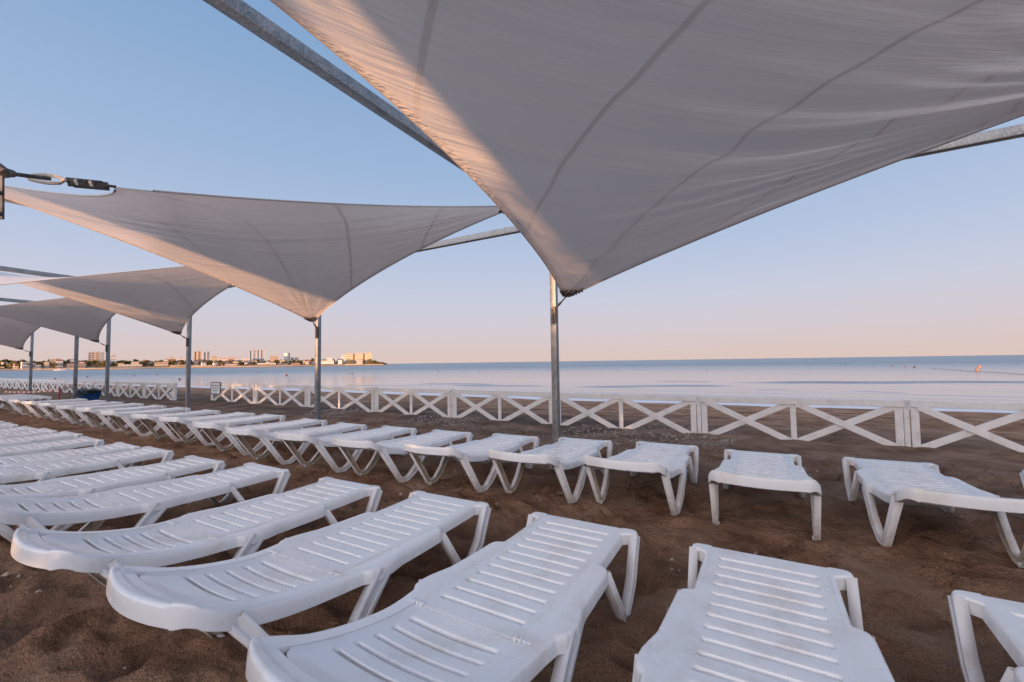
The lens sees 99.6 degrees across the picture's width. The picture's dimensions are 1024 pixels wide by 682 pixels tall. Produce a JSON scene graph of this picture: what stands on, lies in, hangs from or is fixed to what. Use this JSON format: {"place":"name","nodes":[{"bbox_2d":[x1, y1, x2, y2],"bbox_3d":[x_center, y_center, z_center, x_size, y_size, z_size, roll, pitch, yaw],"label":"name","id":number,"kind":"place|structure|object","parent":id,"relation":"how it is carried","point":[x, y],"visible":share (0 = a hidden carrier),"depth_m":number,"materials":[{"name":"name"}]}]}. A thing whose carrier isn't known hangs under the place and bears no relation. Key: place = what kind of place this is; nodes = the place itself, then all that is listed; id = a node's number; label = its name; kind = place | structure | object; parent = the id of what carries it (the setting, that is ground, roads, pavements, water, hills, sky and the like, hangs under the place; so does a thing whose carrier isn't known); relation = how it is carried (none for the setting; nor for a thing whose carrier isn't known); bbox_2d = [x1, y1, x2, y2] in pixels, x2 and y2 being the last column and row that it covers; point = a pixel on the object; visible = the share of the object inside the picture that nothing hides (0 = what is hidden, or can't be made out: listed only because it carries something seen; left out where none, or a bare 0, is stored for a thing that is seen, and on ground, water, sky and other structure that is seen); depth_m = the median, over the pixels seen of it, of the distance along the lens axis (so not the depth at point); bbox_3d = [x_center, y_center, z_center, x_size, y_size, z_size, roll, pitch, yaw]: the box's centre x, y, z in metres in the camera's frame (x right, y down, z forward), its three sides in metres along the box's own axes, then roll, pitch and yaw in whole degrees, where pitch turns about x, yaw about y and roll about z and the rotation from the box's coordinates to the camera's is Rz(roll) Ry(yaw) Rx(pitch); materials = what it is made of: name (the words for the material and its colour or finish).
{"place":"outdoors","nodes":[
{"label":"outdoors","id":0,"kind":"place"},
{"bbox_2d":[0,362,385,370],"bbox_3d":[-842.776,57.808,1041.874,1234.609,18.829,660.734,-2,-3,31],"label":"shore","id":1,"kind":"structure","parent":0,"point":[144,367],"depth_m":864.26,"materials":[{"name":"beige sand"}]},
{"bbox_2d":[21,362,28,368],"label":"house","id":2,"kind":"structure","parent":1,"relation":"on","point":[24,365],"depth_m":882.66,"materials":[{"name":"white concrete"}]},
{"bbox_2d":[44,362,51,367],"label":"house","id":3,"kind":"structure","parent":1,"relation":"on","point":[47,365],"depth_m":882.48,"materials":[{"name":"beige concrete"}]},
{"bbox_2d":[49,359,62,366],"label":"apartment block","id":4,"kind":"structure","parent":1,"relation":"on","point":[52,360],"depth_m":927.81,"materials":[{"name":"beige concrete"}]},
{"bbox_2d":[56,360,62,366],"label":"house","id":5,"kind":"structure","parent":1,"relation":"on","point":[59,363],"depth_m":924.09,"materials":[{"name":"white concrete"}]},
{"bbox_2d":[67,363,85,367],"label":"house","id":6,"kind":"structure","parent":1,"relation":"on","point":[80,365],"depth_m":873.66,"materials":[{"name":"beige concrete"}]},
{"bbox_2d":[86,361,94,365],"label":"tree","id":7,"kind":"object","parent":1,"relation":"on","point":[88,363],"visible":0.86,"depth_m":909.28,"materials":[{"name":"green plant"}]},
{"bbox_2d":[88,352,94,364],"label":"apartment block","id":8,"kind":"structure","parent":1,"relation":"on","point":[91,356],"depth_m":959.39,"materials":[{"name":"beige concrete"}]},
{"bbox_2d":[95,351,99,364],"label":"apartment block","id":9,"kind":"structure","parent":1,"relation":"on","point":[97,355],"depth_m":962.37,"materials":[{"name":"beige concrete"}]},
{"bbox_2d":[100,352,103,360],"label":"apartment block","id":10,"kind":"structure","parent":1,"relation":"on","point":[101,356],"depth_m":963.89,"materials":[{"name":"beige concrete"}]},
{"bbox_2d":[110,355,115,362],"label":"apartment block","id":11,"kind":"structure","parent":1,"relation":"on","point":[112,358],"depth_m":970.39,"materials":[{"name":"beige concrete"}]},
{"bbox_2d":[120,364,141,366],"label":"apartment block","id":12,"kind":"structure","parent":1,"relation":"on","point":[131,365],"depth_m":869.80,"materials":[{"name":"white concrete"}]},
{"bbox_2d":[154,362,167,366],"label":"apartment block","id":13,"kind":"structure","parent":1,"relation":"on","point":[158,364],"depth_m":878.65,"materials":[{"name":"beige concrete"}]},
{"bbox_2d":[194,351,201,361],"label":"apartment block","id":14,"kind":"structure","parent":1,"relation":"on","point":[197,355],"depth_m":980.84,"materials":[{"name":"beige concrete"}]},
{"bbox_2d":[191,365,215,366],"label":"apartment block","id":15,"kind":"structure","parent":1,"relation":"on","point":[201,365],"depth_m":863.66,"materials":[{"name":"white concrete"}]},
{"bbox_2d":[203,351,210,360],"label":"apartment block","id":16,"kind":"structure","parent":1,"relation":"on","point":[207,356],"depth_m":985.79,"materials":[{"name":"beige concrete"}]},
{"bbox_2d":[211,355,216,361],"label":"apartment block","id":17,"kind":"structure","parent":1,"relation":"on","point":[213,358],"depth_m":985.21,"materials":[{"name":"beige concrete"}]},
{"bbox_2d":[218,357,237,360],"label":"apartment block","id":18,"kind":"structure","parent":1,"relation":"on","point":[227,358],"depth_m":998.80,"materials":[{"name":"beige concrete"}]},
{"bbox_2d":[225,363,236,365],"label":"house","id":19,"kind":"structure","parent":1,"relation":"on","point":[230,364],"depth_m":869.04,"materials":[{"name":"white concrete"}]},
{"bbox_2d":[241,358,249,363],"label":"apartment block","id":20,"kind":"structure","parent":1,"relation":"on","point":[245,359],"depth_m":930.74,"materials":[{"name":"beige concrete"}]},
{"bbox_2d":[249,350,256,362],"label":"apartment block","id":21,"kind":"structure","parent":1,"relation":"on","point":[252,355],"depth_m":959.66,"materials":[{"name":"beige concrete"}]},
{"bbox_2d":[257,349,263,362],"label":"apartment block","id":22,"kind":"structure","parent":1,"relation":"on","point":[260,355],"depth_m":961.88,"materials":[{"name":"beige concrete"}]},
{"bbox_2d":[257,363,275,364],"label":"apartment block","id":23,"kind":"structure","parent":1,"relation":"on","point":[266,363],"depth_m":869.59,"materials":[{"name":"white concrete"}]},
{"bbox_2d":[270,355,277,362],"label":"apartment block","id":24,"kind":"structure","parent":1,"relation":"on","point":[273,358],"depth_m":919.58,"materials":[{"name":"beige concrete"}]},
{"bbox_2d":[284,353,289,362],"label":"apartment block","id":25,"kind":"structure","parent":1,"relation":"on","point":[287,356],"depth_m":942.85,"materials":[{"name":"white glass"}]},
{"bbox_2d":[321,360,333,363],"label":"apartment block","id":26,"kind":"structure","parent":1,"relation":"on","point":[327,361],"depth_m":880.21,"materials":[{"name":"white concrete"}]},
{"bbox_2d":[346,353,352,363],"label":"apartment block","id":27,"kind":"structure","parent":1,"relation":"on","point":[349,356],"depth_m":899.84,"materials":[{"name":"beige concrete"}]},
{"bbox_2d":[355,352,362,363],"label":"apartment block","id":28,"kind":"structure","parent":1,"relation":"on","point":[359,355],"depth_m":899.99,"materials":[{"name":"beige concrete"}]},
{"bbox_2d":[365,352,371,363],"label":"apartment block","id":29,"kind":"structure","parent":1,"relation":"on","point":[368,356],"depth_m":900.16,"materials":[{"name":"beige concrete"}]},
{"bbox_2d":[4,364,384,369],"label":"quay","id":30,"kind":"structure","parent":0,"point":[180,367],"depth_m":846.48,"materials":[{"name":"stone"}]},
{"bbox_2d":[0,382,1023,681],"bbox_3d":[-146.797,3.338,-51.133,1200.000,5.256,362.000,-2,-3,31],"label":"sand","id":31,"kind":"structure","parent":0,"point":[68,626],"depth_m":3.14,"materials":[{"name":"brown sand"}]},
{"bbox_2d":[0,175,4,218],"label":"steel post","id":32,"kind":"object","parent":31,"relation":"on","point":[2,196],"visible":1,"depth_m":1.90,"materials":[{"name":"grey metal"}]},
{"bbox_2d":[0,163,116,190],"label":"turnbuckle","id":33,"kind":"object","parent":32,"relation":"attached to","point":[6,172],"visible":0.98,"depth_m":2.12,"materials":[{"name":"metal"}]},
{"bbox_2d":[0,422,18,428],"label":"sun lounger","id":34,"kind":"object","parent":31,"relation":"on","point":[6,425],"visible":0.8,"depth_m":6.99,"materials":[{"name":"white plastic"}]},
{"bbox_2d":[0,394,26,403],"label":"sun lounger","id":35,"kind":"object","parent":31,"relation":"on","point":[13,395],"visible":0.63,"depth_m":15.29,"materials":[{"name":"white plastic"}]},
{"bbox_2d":[0,394,35,400],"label":"sun lounger","id":36,"kind":"object","parent":31,"relation":"on","point":[19,396],"visible":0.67,"depth_m":14.87,"materials":[{"name":"white plastic"}]},
{"bbox_2d":[0,426,37,432],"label":"sun lounger","id":37,"kind":"object","parent":31,"relation":"on","point":[15,429],"visible":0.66,"depth_m":6.52,"materials":[{"name":"white plastic"}]},
{"bbox_2d":[0,405,40,410],"bbox_3d":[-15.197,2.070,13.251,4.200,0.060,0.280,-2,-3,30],"label":"sun lounger","id":38,"kind":"object","parent":31,"relation":"on","point":[4,407],"visible":0.16,"depth_m":13.27,"materials":[{"name":"white plastic"}]},
{"bbox_2d":[0,395,41,400],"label":"sun lounger","id":39,"kind":"object","parent":31,"relation":"on","point":[24,397],"visible":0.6,"depth_m":14.38,"materials":[{"name":"white plastic"}]},
{"bbox_2d":[0,396,51,407],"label":"sun lounger","id":40,"kind":"object","parent":31,"relation":"on","point":[42,398],"visible":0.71,"depth_m":13.68,"materials":[{"name":"white plastic"}]},
{"bbox_2d":[0,428,56,438],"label":"sun lounger","id":41,"kind":"object","parent":31,"relation":"on","point":[40,431],"visible":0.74,"depth_m":6.17,"materials":[{"name":"white plastic"}]},
{"bbox_2d":[28,333,33,393],"bbox_3d":[-23.795,0.979,21.381,0.144,3.730,0.145,-2,-3,31],"label":"steel post","id":42,"kind":"object","parent":31,"relation":"on","point":[31,361],"visible":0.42,"depth_m":21.36,"materials":[{"name":"grey metal"}]},
{"bbox_2d":[0,431,82,449],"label":"sun lounger","id":43,"kind":"object","parent":31,"relation":"on","point":[57,436],"visible":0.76,"depth_m":5.72,"materials":[{"name":"white plastic"}]},
{"bbox_2d":[0,398,87,414],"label":"sun lounger","id":44,"kind":"object","parent":31,"relation":"on","point":[5,402],"visible":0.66,"depth_m":11.97,"materials":[{"name":"white plastic"}]},
{"bbox_2d":[0,436,104,456],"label":"sun lounger","id":45,"kind":"object","parent":31,"relation":"on","point":[51,446],"visible":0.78,"depth_m":5.16,"materials":[{"name":"white plastic"}]},
{"bbox_2d":[8,399,106,417],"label":"sun lounger","id":46,"kind":"object","parent":31,"relation":"on","point":[21,406],"visible":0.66,"depth_m":11.14,"materials":[{"name":"white plastic"}]},
{"bbox_2d":[0,442,140,484],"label":"sun lounger","id":47,"kind":"object","parent":31,"relation":"on","point":[61,454],"visible":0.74,"depth_m":4.63,"materials":[{"name":"white plastic"}]},
{"bbox_2d":[21,400,123,420],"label":"sun lounger","id":48,"kind":"object","parent":31,"relation":"on","point":[33,405],"visible":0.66,"depth_m":10.53,"materials":[{"name":"white plastic"}]},
{"bbox_2d":[73,336,78,398],"bbox_3d":[-16.583,0.833,16.448,0.112,3.100,0.112,-2,-3,31],"label":"steel post","id":49,"kind":"object","parent":31,"relation":"on","point":[75,370],"visible":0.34,"depth_m":16.41,"materials":[{"name":"grey metal"}]},
{"bbox_2d":[0,446,174,484],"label":"sun lounger","id":50,"kind":"object","parent":31,"relation":"on","point":[39,471],"visible":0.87,"depth_m":4.14,"materials":[{"name":"white plastic"}]},
{"bbox_2d":[0,378,176,399],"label":"wooden fence","id":51,"kind":"object","parent":31,"relation":"on","point":[143,385],"visible":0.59,"depth_m":19.21,"materials":[{"name":"white paint"}]},
{"bbox_2d":[167,386,172,398],"bbox_3d":[-12.972,1.903,16.450,0.620,0.580,0.020,-2,-3,31],"label":"white board","id":52,"kind":"object","parent":51,"relation":"attached to","point":[170,393],"visible":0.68,"depth_m":16.44,"materials":[{"name":"paint"}]},
{"bbox_2d":[77,388,101,400],"bbox_3d":[-16.399,2.059,16.775,1.008,0.477,0.705,-2,-3,31],"label":"rubbish bin","id":53,"kind":"object","parent":31,"relation":"on","point":[90,394],"visible":0.86,"depth_m":16.57,"materials":[{"name":"blue plastic"}]},
{"bbox_2d":[38,402,143,423],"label":"sun lounger","id":54,"kind":"object","parent":31,"relation":"on","point":[49,407],"visible":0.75,"depth_m":9.97,"materials":[{"name":"white plastic"}]},
{"bbox_2d":[104,319,110,400],"bbox_3d":[-15.244,0.611,16.287,0.144,3.730,0.145,-2,-3,31],"label":"steel post","id":55,"kind":"object","parent":31,"relation":"on","point":[107,351],"visible":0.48,"depth_m":16.26,"materials":[{"name":"grey metal"}]},
{"bbox_2d":[56,404,166,426],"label":"sun lounger","id":56,"kind":"object","parent":31,"relation":"on","point":[67,409],"visible":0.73,"depth_m":9.27,"materials":[{"name":"white plastic"}]},
{"bbox_2d":[0,455,225,542],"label":"sun lounger","id":57,"kind":"object","parent":31,"relation":"on","point":[82,484],"visible":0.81,"depth_m":3.52,"materials":[{"name":"white plastic"}]},
{"bbox_2d":[75,407,190,431],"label":"sun lounger","id":58,"kind":"object","parent":31,"relation":"on","point":[87,412],"visible":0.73,"depth_m":8.65,"materials":[{"name":"white plastic"}]},
{"bbox_2d":[0,462,290,530],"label":"sun lounger","id":59,"kind":"object","parent":31,"relation":"on","point":[153,502],"visible":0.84,"depth_m":2.99,"materials":[{"name":"white plastic"}]},
{"bbox_2d":[100,409,220,436],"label":"sun lounger","id":60,"kind":"object","parent":31,"relation":"on","point":[112,415],"visible":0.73,"depth_m":8.01,"materials":[{"name":"white plastic"}]},
{"bbox_2d":[185,317,191,407],"bbox_3d":[-9.750,0.374,13.014,0.144,3.730,0.145,-2,-3,31],"label":"steel post","id":61,"kind":"object","parent":31,"relation":"on","point":[188,364],"visible":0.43,"depth_m":12.98,"materials":[{"name":"grey metal"}]},
{"bbox_2d":[131,412,255,441],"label":"sun lounger","id":62,"kind":"object","parent":31,"relation":"on","point":[144,419],"visible":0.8,"depth_m":7.40,"materials":[{"name":"white plastic"}]},
{"bbox_2d":[10,477,382,586],"bbox_3d":[-1.656,1.135,2.582,0.705,0.500,1.763,-2,-3,30],"label":"sun lounger","id":63,"kind":"object","parent":31,"relation":"on","point":[248,527],"visible":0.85,"depth_m":2.31,"materials":[{"name":"white plastic"}]},
{"bbox_2d":[158,414,285,445],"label":"sun lounger","id":64,"kind":"object","parent":31,"relation":"on","point":[171,422],"visible":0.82,"depth_m":7.01,"materials":[{"name":"white plastic"}]},
{"bbox_2d":[192,418,327,454],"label":"sun lounger","id":65,"kind":"object","parent":31,"relation":"on","point":[301,423],"visible":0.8,"depth_m":6.30,"materials":[{"name":"white plastic"}]},
{"bbox_2d":[225,422,366,464],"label":"sun lounger","id":66,"kind":"object","parent":31,"relation":"on","point":[320,431],"visible":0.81,"depth_m":5.69,"materials":[{"name":"white plastic"}]},
{"bbox_2d":[106,490,491,648],"bbox_3d":[-0.842,1.104,2.172,0.705,0.500,1.763,-2,-3,30],"label":"sun lounger","id":67,"kind":"object","parent":31,"relation":"on","point":[241,599],"visible":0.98,"depth_m":1.86,"materials":[{"name":"white plastic"}]},
{"bbox_2d":[314,315,320,419],"bbox_3d":[-4.436,0.145,9.848,0.144,3.730,0.145,-2,-3,31],"label":"steel post","id":68,"kind":"object","parent":31,"relation":"on","point":[317,402],"visible":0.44,"depth_m":9.80,"materials":[{"name":"grey metal"}]},
{"bbox_2d":[5,199,26,206],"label":"steel beam","id":69,"kind":"structure","parent":68,"relation":"attached to","point":[9,201],"depth_m":5.94,"materials":[{"name":"grey metal"}]},
{"bbox_2d":[0,266,231,335],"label":"sun sail","id":70,"kind":"object","parent":69,"relation":"attached to","point":[174,300],"visible":0.9,"depth_m":9.72,"materials":[{"name":"fabric"}]},
{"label":"turnbuckle","id":71,"kind":"object","parent":68,"relation":"attached to","visible":0},
{"bbox_2d":[5,185,503,323],"bbox_3d":[-3.324,-1.312,5.932,5.596,1.489,5.094,-2,-3,31],"label":"sun sail","id":72,"kind":"object","parent":71,"relation":"attached to","point":[310,261],"visible":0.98,"depth_m":5.89,"materials":[{"name":"fabric"}]},
{"bbox_2d":[274,425,416,472],"bbox_3d":[-2.051,1.290,5.492,0.705,0.500,1.763,-2,-3,31],"label":"sun lounger","id":73,"kind":"object","parent":31,"relation":"on","point":[323,443],"visible":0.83,"depth_m":5.26,"materials":[{"name":"white plastic"}]},
{"bbox_2d":[331,429,472,482],"bbox_3d":[-1.218,1.256,5.043,0.705,0.500,1.763,-2,-3,30],"label":"sun lounger","id":74,"kind":"object","parent":31,"relation":"on","point":[384,449],"visible":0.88,"depth_m":4.80,"materials":[{"name":"white plastic"}]},
{"bbox_2d":[245,512,639,681],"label":"sun lounger","id":75,"kind":"object","parent":31,"relation":"on","point":[519,606],"visible":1,"depth_m":1.51,"materials":[{"name":"white plastic"}]},
{"bbox_2d":[404,433,539,492],"bbox_3d":[-0.373,1.226,4.655,0.705,0.500,1.763,-2,-3,30],"label":"sun lounger","id":76,"kind":"object","parent":31,"relation":"on","point":[466,453],"visible":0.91,"depth_m":4.41,"materials":[{"name":"white plastic"}]},
{"bbox_2d":[488,437,612,503],"bbox_3d":[0.445,1.197,4.308,0.705,0.500,1.763,-2,-3,29],"label":"sun lounger","id":77,"kind":"object","parent":31,"relation":"on","point":[561,455],"visible":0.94,"depth_m":4.03,"materials":[{"name":"white plastic"}]},
{"bbox_2d":[550,273,560,442],"bbox_3d":[0.664,-0.074,6.810,0.144,3.730,0.145,-2,-3,31],"label":"steel post","id":78,"kind":"object","parent":31,"relation":"on","point":[555,363],"visible":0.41,"depth_m":6.76,"materials":[{"name":"grey metal"}]},
{"bbox_2d":[203,0,462,170],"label":"steel beam","id":79,"kind":"structure","parent":78,"relation":"attached to","point":[242,13],"depth_m":3.31,"materials":[{"name":"grey metal"}]},
{"bbox_2d":[418,226,519,251],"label":"steel beam","id":80,"kind":"structure","parent":78,"relation":"attached to","point":[480,236],"depth_m":7.66,"materials":[{"name":"grey metal"}]},
{"bbox_2d":[904,124,1023,159],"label":"steel beam","id":81,"kind":"structure","parent":78,"relation":"attached to","point":[996,135],"depth_m":4.41,"materials":[{"name":"grey metal"}]},
{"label":"turnbuckle","id":82,"kind":"object","parent":78,"relation":"attached to","visible":0},
{"bbox_2d":[270,0,1023,299],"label":"sun sail","id":83,"kind":"object","parent":82,"relation":"attached to","point":[583,144],"visible":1,"depth_m":2.87,"materials":[{"name":"fabric"}]},
{"bbox_2d":[211,383,1023,451],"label":"wooden fence","id":84,"kind":"object","parent":31,"relation":"on","point":[900,408],"visible":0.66,"depth_m":7.21,"materials":[{"name":"white paint"}]},
{"bbox_2d":[210,382,220,393],"bbox_3d":[-10.710,1.701,15.627,0.662,0.442,0.030,-2,-3,31],"label":"sign","id":85,"kind":"object","parent":84,"relation":"attached to","point":[215,388],"visible":1,"depth_m":15.61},
{"bbox_2d":[583,441,698,515],"bbox_3d":[1.246,1.170,3.982,0.705,0.500,1.763,-3,-3,31],"label":"sun lounger","id":86,"kind":"object","parent":31,"relation":"on","point":[668,461],"visible":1,"depth_m":3.75,"materials":[{"name":"white plastic"}]},
{"bbox_2d":[632,543,894,681],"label":"sun lounger","id":87,"kind":"object","parent":31,"relation":"on","point":[733,616],"visible":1,"depth_m":1.47,"materials":[{"name":"white plastic"}]},
{"bbox_2d":[708,449,821,540],"bbox_3d":[2.006,1.134,3.471,0.705,0.500,1.763,-2,-3,30],"label":"sun lounger","id":88,"kind":"object","parent":31,"relation":"on","point":[771,471],"visible":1,"depth_m":3.29,"materials":[{"name":"white plastic"}]},
{"bbox_2d":[842,457,1023,567],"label":"sun lounger","id":89,"kind":"object","parent":31,"relation":"on","point":[892,483],"visible":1,"depth_m":2.95,"materials":[{"name":"white plastic"}]},
{"bbox_2d":[947,590,1023,681],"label":"sun lounger","id":90,"kind":"object","parent":31,"relation":"on","point":[1003,619],"visible":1,"depth_m":1.54,"materials":[{"name":"white plastic"}]},
{"bbox_2d":[1019,470,1023,487],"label":"sun lounger","id":91,"kind":"object","parent":31,"relation":"on","point":[1022,476],"visible":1,"depth_m":3.41,"materials":[{"name":"white plastic"}]},
{"bbox_2d":[0,355,1023,412],"bbox_3d":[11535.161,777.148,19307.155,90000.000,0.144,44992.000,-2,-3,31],"label":"sea","id":92,"kind":"structure","parent":0,"point":[861,378],"depth_m":72.73,"materials":[{"name":"liquid"}]},
{"bbox_2d":[53,368,69,370],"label":"motor boat","id":93,"kind":"object","parent":92,"relation":"on","point":[59,369],"visible":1,"depth_m":518.55,"materials":[{"name":"white plastic"}]},
{"bbox_2d":[0,0,1023,363],"label":"sky","id":94,"kind":"structure","parent":0,"point":[923,255],"materials":[{"name":"blue"}]},
{"bbox_3d":[-7.110,-1.562,11.537,6.074,0.105,0.100,-2,-3,31],"label":"steel beam","id":95,"kind":"object","parent":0,"visible":0},
{"bbox_2d":[0,266,75,276],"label":"steel beam","id":96,"kind":"structure","parent":95,"relation":"attached to","point":[24,271],"depth_m":10.28,"materials":[{"name":"grey metal"}]},
{"bbox_2d":[0,298,115,342],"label":"sun sail","id":97,"kind":"object","parent":96,"relation":"attached to","point":[75,318],"visible":0.71,"depth_m":13.37,"materials":[{"name":"fabric"}]},
{"bbox_3d":[-19.537,-1.027,18.940,9.844,0.105,0.100,-2,-3,31],"label":"steel beam","id":98,"kind":"object","parent":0,"visible":0},
{"bbox_2d":[0,298,32,302],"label":"steel beam","id":99,"kind":"structure","parent":98,"relation":"attached to","point":[12,300],"depth_m":14.31,"materials":[{"name":"grey metal"}]},
{"bbox_2d":[0,316,39,349],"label":"sun sail","id":100,"kind":"object","parent":99,"relation":"attached to","point":[16,334],"visible":0.57,"depth_m":18.22,"materials":[{"name":"fabric"}]},
{"bbox_3d":[-15.347,1.870,14.665,0.054,0.621,0.044,-2,-3,31],"label":"red post","id":101,"kind":"object","parent":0,"visible":0},
{"bbox_2d":[4,389,58,392],"bbox_3d":[-18.087,1.863,16.186,6.252,0.260,0.001,-2,-3,29],"label":"barrier tape","id":102,"kind":"object","parent":101,"relation":"attached to","point":[30,391],"visible":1,"depth_m":16.11,"materials":[{"name":"plastic"}]}
]}

